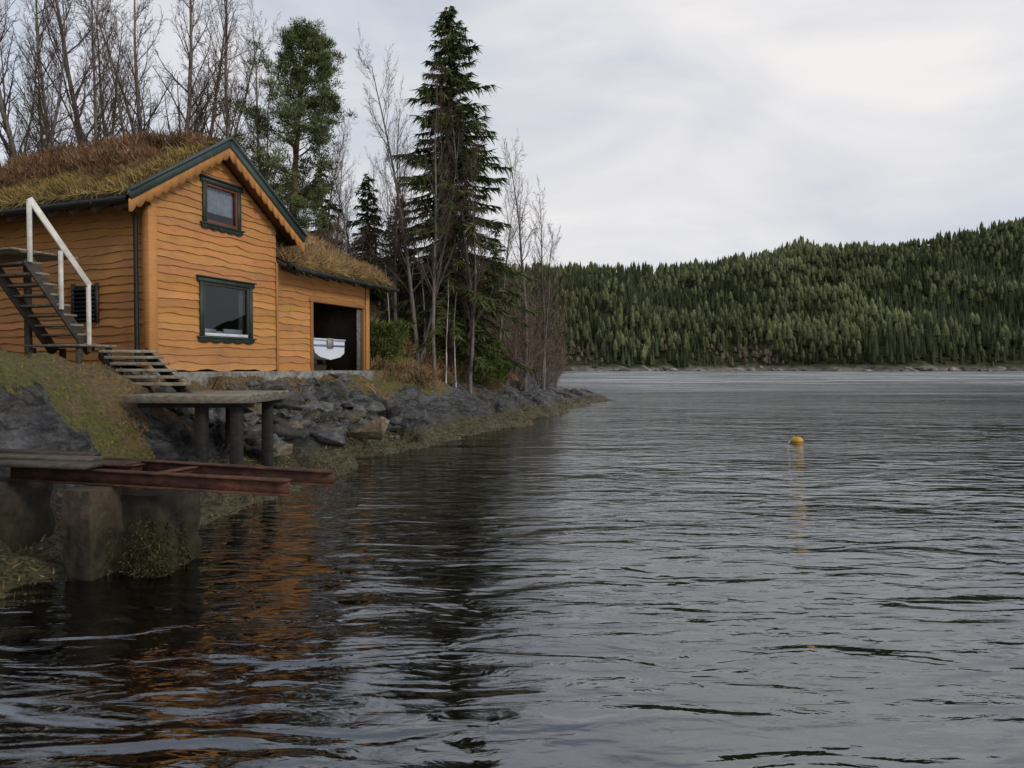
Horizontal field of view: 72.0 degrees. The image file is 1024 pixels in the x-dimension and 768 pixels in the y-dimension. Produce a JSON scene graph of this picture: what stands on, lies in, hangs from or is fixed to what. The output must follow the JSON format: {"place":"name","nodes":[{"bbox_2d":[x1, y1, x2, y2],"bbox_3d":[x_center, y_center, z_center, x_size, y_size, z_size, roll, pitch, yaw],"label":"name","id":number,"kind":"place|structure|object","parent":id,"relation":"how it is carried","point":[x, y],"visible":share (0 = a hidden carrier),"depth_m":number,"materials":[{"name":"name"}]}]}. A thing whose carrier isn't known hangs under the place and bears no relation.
{"place":"outdoors","nodes":[
{"label":"outdoors","id":0,"kind":"place"},
{"bbox_2d":[0,308,611,598],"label":"terrain","id":1,"kind":"structure","parent":0,"point":[36,413],"depth_m":11.39,"materials":[{"name":"brown plant"}]},
{"bbox_2d":[0,0,56,163],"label":"bare birch tree","id":2,"kind":"object","parent":1,"relation":"on","point":[35,131],"visible":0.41,"depth_m":25.51,"materials":[{"name":"brown plant"}]},
{"bbox_2d":[10,0,74,154],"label":"bare birch tree","id":3,"kind":"object","parent":1,"relation":"on","point":[37,82],"visible":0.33,"depth_m":29.61,"materials":[{"name":"brown plant"}]},
{"bbox_2d":[3,0,90,153],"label":"bare birch tree","id":4,"kind":"object","parent":1,"relation":"on","point":[40,82],"visible":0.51,"depth_m":23.29,"materials":[{"name":"brown plant"}]},
{"bbox_2d":[0,0,105,167],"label":"bare birch tree","id":5,"kind":"object","parent":1,"relation":"on","point":[9,146],"visible":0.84,"depth_m":20.64,"materials":[{"name":"brown plant"}]},
{"bbox_2d":[5,0,133,149],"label":"bare birch tree","id":6,"kind":"object","parent":1,"relation":"on","point":[98,114],"visible":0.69,"depth_m":21.09,"materials":[{"name":"brown plant"}]},
{"bbox_2d":[0,197,191,393],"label":"wooden staircase","id":7,"kind":"structure","parent":1,"relation":"on","point":[29,259],"depth_m":13.02,"materials":[{"name":"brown wood"}]},
{"bbox_2d":[59,0,135,142],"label":"bare birch tree","id":8,"kind":"object","parent":1,"relation":"on","point":[99,77],"visible":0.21,"depth_m":29.14,"materials":[{"name":"brown plant"}]},
{"bbox_2d":[63,4,151,147],"bbox_3d":[-15.579,-9.988,27.702,2.248,11.963,3.788,1,2,31],"label":"bare birch tree","id":9,"kind":"object","parent":1,"relation":"on","point":[106,116],"visible":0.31,"depth_m":28.05,"materials":[{"name":"brown plant"}]},
{"bbox_2d":[88,0,184,142],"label":"bare birch tree","id":10,"kind":"object","parent":1,"relation":"on","point":[139,115],"visible":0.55,"depth_m":23.79,"materials":[{"name":"grey plant"}]},
{"bbox_2d":[77,0,232,138],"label":"bare birch tree","id":11,"kind":"object","parent":1,"relation":"on","point":[127,107],"visible":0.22,"depth_m":27.46,"materials":[{"name":"brown plant"}]},
{"bbox_2d":[134,0,240,139],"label":"bare birch tree","id":12,"kind":"object","parent":1,"relation":"on","point":[190,51],"visible":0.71,"depth_m":24.27,"materials":[{"name":"grey plant"}]},
{"bbox_2d":[0,128,399,386],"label":"wooden boathouse","id":13,"kind":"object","parent":1,"relation":"on","point":[201,260],"visible":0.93,"depth_m":15.23,"materials":[{"name":"brown wood"}]},
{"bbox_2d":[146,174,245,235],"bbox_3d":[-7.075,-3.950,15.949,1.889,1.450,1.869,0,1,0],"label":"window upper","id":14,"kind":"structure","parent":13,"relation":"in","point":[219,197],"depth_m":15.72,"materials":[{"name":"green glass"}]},
{"bbox_2d":[196,274,256,343],"bbox_3d":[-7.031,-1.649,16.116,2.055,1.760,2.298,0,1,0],"label":"window frame","id":15,"kind":"structure","parent":13,"relation":"in","point":[206,283],"depth_m":16.22,"materials":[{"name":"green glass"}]},
{"bbox_2d":[314,338,345,369],"bbox_3d":[-6.659,-0.935,20.219,3.487,1.075,1.560,1,1,21],"label":"dinghy","id":16,"kind":"object","parent":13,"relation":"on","point":[328,349],"visible":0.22,"depth_m":19.59,"materials":[{"name":"white plastic"}]},
{"bbox_2d":[124,391,291,466],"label":"wooden platform","id":17,"kind":"structure","parent":1,"relation":"on","point":[234,404],"depth_m":11.06,"materials":[{"name":"grey wood"}]},
{"bbox_2d":[166,0,262,138],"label":"bare birch tree","id":18,"kind":"object","parent":1,"relation":"on","point":[197,82],"visible":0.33,"depth_m":27.97,"materials":[{"name":"brown plant"}]},
{"bbox_2d":[173,5,281,157],"bbox_3d":[-13.700,-10.480,32.544,5.910,13.500,3.073,1,2,24],"label":"bare birch tree","id":19,"kind":"object","parent":1,"relation":"on","point":[269,41],"visible":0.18,"depth_m":32.29,"materials":[{"name":"brown plant"}]},
{"bbox_2d":[178,0,287,176],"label":"bare birch tree","id":20,"kind":"object","parent":1,"relation":"on","point":[228,133],"visible":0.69,"depth_m":22.47,"materials":[{"name":"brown plant"}]},
{"bbox_2d":[218,0,288,207],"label":"bare birch tree","id":21,"kind":"object","parent":1,"relation":"on","point":[257,94],"visible":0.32,"depth_m":30.75,"materials":[{"name":"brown plant"}]},
{"bbox_2d":[213,16,357,234],"bbox_3d":[-7.997,-7.629,24.922,5.194,10.225,4.932,-1,2,-24],"label":"pine tree","id":22,"kind":"object","parent":1,"relation":"on","point":[308,42],"visible":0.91,"depth_m":24.27,"materials":[{"name":"green plant"}]},
{"bbox_2d":[154,373,430,461],"bbox_3d":[-4.239,0.716,16.855,3.672,1.913,9.431,0,1,19],"label":"rock pile","id":23,"kind":"object","parent":1,"relation":"on","point":[296,427],"visible":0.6,"depth_m":15.73,"materials":[{"name":"grey stone"}]},
{"bbox_2d":[0,394,613,607],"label":"seaweed","id":24,"kind":"object","parent":1,"relation":"on","point":[244,458],"visible":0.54,"depth_m":14.63,"materials":[{"name":"brown plant"}]},
{"bbox_2d":[299,167,344,251],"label":"spruce tree","id":25,"kind":"object","parent":1,"relation":"on","point":[334,208],"visible":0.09,"depth_m":27.79,"materials":[{"name":"green plant"}]},
{"bbox_2d":[304,203,348,253],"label":"bare shrub","id":26,"kind":"object","parent":1,"relation":"on","point":[337,240],"visible":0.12,"depth_m":25.58,"materials":[{"name":"brown plant"}]},
{"bbox_2d":[314,217,341,249],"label":"bare shrub","id":27,"kind":"object","parent":1,"relation":"on","point":[327,239],"visible":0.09,"depth_m":24.69,"materials":[{"name":"brown plant"}]},
{"bbox_2d":[305,120,358,230],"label":"bare birch tree","id":28,"kind":"object","parent":1,"relation":"on","point":[332,196],"visible":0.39,"depth_m":34.32,"materials":[{"name":"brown plant"}]},
{"bbox_2d":[324,148,358,254],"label":"bare birch tree","id":29,"kind":"object","parent":1,"relation":"on","point":[338,196],"visible":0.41,"depth_m":28.92,"materials":[{"name":"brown plant"}]},
{"bbox_2d":[307,219,379,262],"bbox_3d":[-7.145,-4.901,28.072,3.114,3.611,2.808,0,1,17],"label":"bare shrub","id":30,"kind":"object","parent":1,"relation":"on","point":[346,241],"visible":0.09,"depth_m":27.94,"materials":[{"name":"brown plant"}]},
{"bbox_2d":[328,118,359,250],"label":"bare birch tree","id":31,"kind":"object","parent":1,"relation":"on","point":[340,189],"visible":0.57,"depth_m":30.75,"materials":[{"name":"grey plant"}]},
{"bbox_2d":[335,182,353,255],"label":"young birch tree","id":32,"kind":"object","parent":1,"relation":"on","point":[346,225],"visible":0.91,"depth_m":26.80,"materials":[{"name":"grey plant"}]},
{"bbox_2d":[320,217,382,288],"bbox_3d":[-6.649,-4.798,27.602,3.250,3.800,3.636,1,2,24],"label":"bare shrub","id":33,"kind":"object","parent":1,"relation":"on","point":[357,252],"visible":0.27,"depth_m":27.36,"materials":[{"name":"brown plant"}]},
{"bbox_2d":[342,173,389,304],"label":"spruce tree","id":34,"kind":"object","parent":1,"relation":"on","point":[366,206],"visible":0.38,"depth_m":29.71,"materials":[{"name":"green plant"}]},
{"bbox_2d":[369,305,382,320],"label":"bare shrub","id":35,"kind":"object","parent":1,"relation":"on","point":[371,312],"visible":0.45,"depth_m":25.97,"materials":[{"name":"brown plant"}]},
{"bbox_2d":[357,146,406,294],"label":"bare birch tree","id":36,"kind":"object","parent":1,"relation":"on","point":[373,170],"visible":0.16,"depth_m":32.45,"materials":[{"name":"grey plant"}]},
{"bbox_2d":[384,263,392,342],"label":"young birch tree","id":37,"kind":"object","parent":1,"relation":"on","point":[388,302],"visible":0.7,"depth_m":23.98,"materials":[{"name":"grey plant"}]},
{"bbox_2d":[369,316,410,360],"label":"juniper bush","id":38,"kind":"object","parent":1,"relation":"on","point":[382,334],"visible":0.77,"depth_m":23.18,"materials":[{"name":"green plant"}]},
{"bbox_2d":[366,78,420,322],"bbox_3d":[-4.354,-6.478,26.812,2.300,10.312,2.072,0,1,12],"label":"bare birch tree","id":39,"kind":"object","parent":1,"relation":"on","point":[396,257],"visible":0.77,"depth_m":26.72,"materials":[{"name":"grey plant"}]},
{"bbox_2d":[372,196,417,304],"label":"spruce tree","id":40,"kind":"object","parent":1,"relation":"on","point":[386,232],"visible":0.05,"depth_m":32.71,"materials":[{"name":"green plant"}]},
{"bbox_2d":[384,298,430,340],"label":"bare shrub","id":41,"kind":"object","parent":1,"relation":"on","point":[398,318],"visible":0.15,"depth_m":27.60,"materials":[{"name":"brown plant"}]},
{"bbox_2d":[384,266,431,338],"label":"bare shrub","id":42,"kind":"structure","parent":1,"relation":"on","point":[402,294],"depth_m":27.99,"materials":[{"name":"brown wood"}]},
{"bbox_2d":[398,328,420,344],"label":"juniper bush","id":43,"kind":"object","parent":1,"relation":"on","point":[411,335],"visible":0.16,"depth_m":26.30,"materials":[{"name":"green plant"}]},
{"bbox_2d":[354,23,480,362],"bbox_3d":[-3.546,-6.545,25.993,4.671,11.842,2.429,0,1,-19],"label":"bare birch tree","id":44,"kind":"object","parent":1,"relation":"on","point":[411,290],"visible":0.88,"depth_m":25.82,"materials":[{"name":"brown plant"}]},
{"bbox_2d":[419,260,428,354],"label":"young birch tree","id":45,"kind":"object","parent":1,"relation":"on","point":[423,305],"visible":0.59,"depth_m":26.98,"materials":[{"name":"grey plant"}]},
{"bbox_2d":[409,47,458,378],"bbox_3d":[-2.703,-5.678,24.543,1.841,11.327,2.298,0,1,0],"label":"bare birch tree","id":46,"kind":"object","parent":1,"relation":"on","point":[434,261],"visible":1,"depth_m":24.44,"materials":[{"name":"grey plant"}]},
{"bbox_2d":[441,282,456,382],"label":"young birch tree","id":47,"kind":"object","parent":1,"relation":"on","point":[446,336],"visible":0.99,"depth_m":25.43,"materials":[{"name":"grey plant"}]},
{"bbox_2d":[369,6,542,377],"bbox_3d":[-2.263,-7.478,27.815,7.148,14.826,7.206,0,1,0],"label":"spruce tree","id":48,"kind":"object","parent":1,"relation":"on","point":[460,51],"visible":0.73,"depth_m":27.37,"materials":[{"name":"green plant"}]},
{"bbox_2d":[449,292,463,386],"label":"young birch tree","id":49,"kind":"object","parent":1,"relation":"on","point":[454,348],"visible":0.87,"depth_m":25.98,"materials":[{"name":"grey plant"}]},
{"bbox_2d":[369,297,553,388],"bbox_3d":[-3.426,-1.931,32.090,12.257,4.527,20.711,0,1,0],"label":"heather","id":50,"kind":"object","parent":1,"relation":"on","point":[424,377],"visible":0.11,"depth_m":24.04,"materials":[{"name":"brown plant"}]},
{"bbox_2d":[422,79,502,393],"bbox_3d":[-1.618,-5.531,26.586,4.033,12.009,2.947,1,2,42],"label":"bare birch tree","id":51,"kind":"object","parent":1,"relation":"on","point":[472,320],"visible":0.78,"depth_m":26.48,"materials":[{"name":"grey plant"}]},
{"bbox_2d":[447,360,478,385],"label":"bare shrub","id":52,"kind":"object","parent":1,"relation":"on","point":[463,375],"visible":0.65,"depth_m":27.36,"materials":[{"name":"brown plant"}]},
{"bbox_2d":[452,338,509,384],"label":"juniper bush","id":53,"kind":"object","parent":1,"relation":"on","point":[502,374],"visible":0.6,"depth_m":27.91,"materials":[{"name":"green plant"}]},
{"bbox_2d":[474,305,519,349],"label":"bare shrub","id":54,"kind":"object","parent":1,"relation":"on","point":[499,329],"visible":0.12,"depth_m":32.69,"materials":[{"name":"brown plant"}]},
{"bbox_2d":[466,175,535,357],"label":"bare birch tree","id":55,"kind":"object","parent":1,"relation":"on","point":[505,277],"visible":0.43,"depth_m":31.18,"materials":[{"name":"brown plant"}]},
{"bbox_2d":[479,227,522,358],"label":"spruce tree","id":56,"kind":"object","parent":1,"relation":"on","point":[495,255],"visible":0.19,"depth_m":34.81,"materials":[{"name":"green plant"}]},
{"bbox_2d":[480,309,535,367],"bbox_3d":[-0.587,-1.979,32.221,3.776,3.968,3.253,1,2,37],"label":"bare shrub","id":57,"kind":"object","parent":1,"relation":"on","point":[510,336],"visible":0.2,"depth_m":31.73,"materials":[{"name":"brown plant"}]},
{"bbox_2d":[491,130,539,386],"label":"bare birch tree","id":58,"kind":"object","parent":1,"relation":"on","point":[524,289],"visible":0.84,"depth_m":33.61,"materials":[{"name":"grey plant"}]},
{"bbox_2d":[484,284,559,388],"bbox_3d":[-0.276,-2.178,32.867,4.600,4.869,5.340,1,2,32],"label":"bare shrub","id":59,"kind":"object","parent":1,"relation":"on","point":[540,348],"visible":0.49,"depth_m":32.63,"materials":[{"name":"brown plant"}]},
{"bbox_2d":[506,289,553,370],"bbox_3d":[0.560,-2.663,35.062,3.005,4.158,2.710,0,1,-7],"label":"bare shrub","id":60,"kind":"object","parent":1,"relation":"on","point":[529,345],"visible":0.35,"depth_m":34.69,"materials":[{"name":"brown plant"}]},
{"bbox_2d":[509,359,556,390],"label":"bare shrub","id":61,"kind":"object","parent":1,"relation":"on","point":[521,374],"visible":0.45,"depth_m":32.65,"materials":[{"name":"brown plant"}]},
{"bbox_2d":[498,261,572,377],"bbox_3d":[0.612,-3.289,36.594,4.886,6.435,5.671,0,1,-12],"label":"bare shrub","id":62,"kind":"object","parent":1,"relation":"on","point":[529,304],"visible":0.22,"depth_m":36.56,"materials":[{"name":"brown plant"}]},
{"bbox_2d":[507,307,572,387],"bbox_3d":[1.128,-2.127,36.545,4.243,4.710,4.747,0,1,19],"label":"bare shrub","id":63,"kind":"object","parent":1,"relation":"on","point":[553,354],"visible":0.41,"depth_m":36.40,"materials":[{"name":"brown plant"}]},
{"bbox_2d":[520,176,570,389],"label":"bare birch tree","id":64,"kind":"object","parent":1,"relation":"on","point":[543,324],"visible":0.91,"depth_m":34.90,"materials":[{"name":"grey plant"}]},
{"bbox_2d":[530,343,570,387],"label":"bare shrub","id":65,"kind":"object","parent":1,"relation":"on","point":[555,382],"visible":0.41,"depth_m":38.68,"materials":[{"name":"brown plant"}]},
{"bbox_2d":[522,355,582,388],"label":"bare shrub","id":66,"kind":"object","parent":1,"relation":"on","point":[555,376],"visible":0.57,"depth_m":37.01,"materials":[{"name":"brown plant"}]},
{"bbox_2d":[0,371,1023,767],"bbox_3d":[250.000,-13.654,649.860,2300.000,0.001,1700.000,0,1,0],"label":"water","id":67,"kind":"structure","parent":0,"point":[678,569],"depth_m":5.89,"materials":[{"name":"grey liquid"}]},
{"bbox_2d":[0,448,335,580],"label":"rusty jetty frame","id":68,"kind":"object","parent":67,"relation":"in","point":[137,516],"visible":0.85,"depth_m":6.92,"materials":[{"name":"metal"}]},
{"bbox_2d":[788,435,803,443],"bbox_3d":[7.441,1.482,18.449,0.365,0.320,0.339,1,2,40],"label":"mooring buoy","id":69,"kind":"object","parent":67,"relation":"on","point":[795,439],"visible":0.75,"depth_m":18.33,"materials":[{"name":"yellow plastic"}]},
{"bbox_2d":[0,0,1023,272],"label":"sky","id":70,"kind":"structure","parent":0,"point":[654,132],"materials":[{"name":"white"}]},
{"bbox_2d":[457,232,1023,370],"bbox_3d":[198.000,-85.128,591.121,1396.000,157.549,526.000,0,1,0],"label":"hill","id":71,"kind":"structure","parent":0,"point":[1011,364],"depth_m":365.20,"materials":[{"name":"green plant"}]},
{"bbox_2d":[373,216,1023,367],"bbox_3d":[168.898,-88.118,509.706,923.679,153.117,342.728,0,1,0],"label":"forest","id":72,"kind":"object","parent":71,"relation":"on","point":[946,326],"visible":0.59,"depth_m":447.44,"materials":[{"name":"green plant"}]},
{"bbox_2d":[546,365,1023,370],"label":"shore rocks","id":73,"kind":"object","parent":71,"relation":"on","point":[947,368],"visible":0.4,"depth_m":347.90,"materials":[{"name":"grey stone"}]}
]}

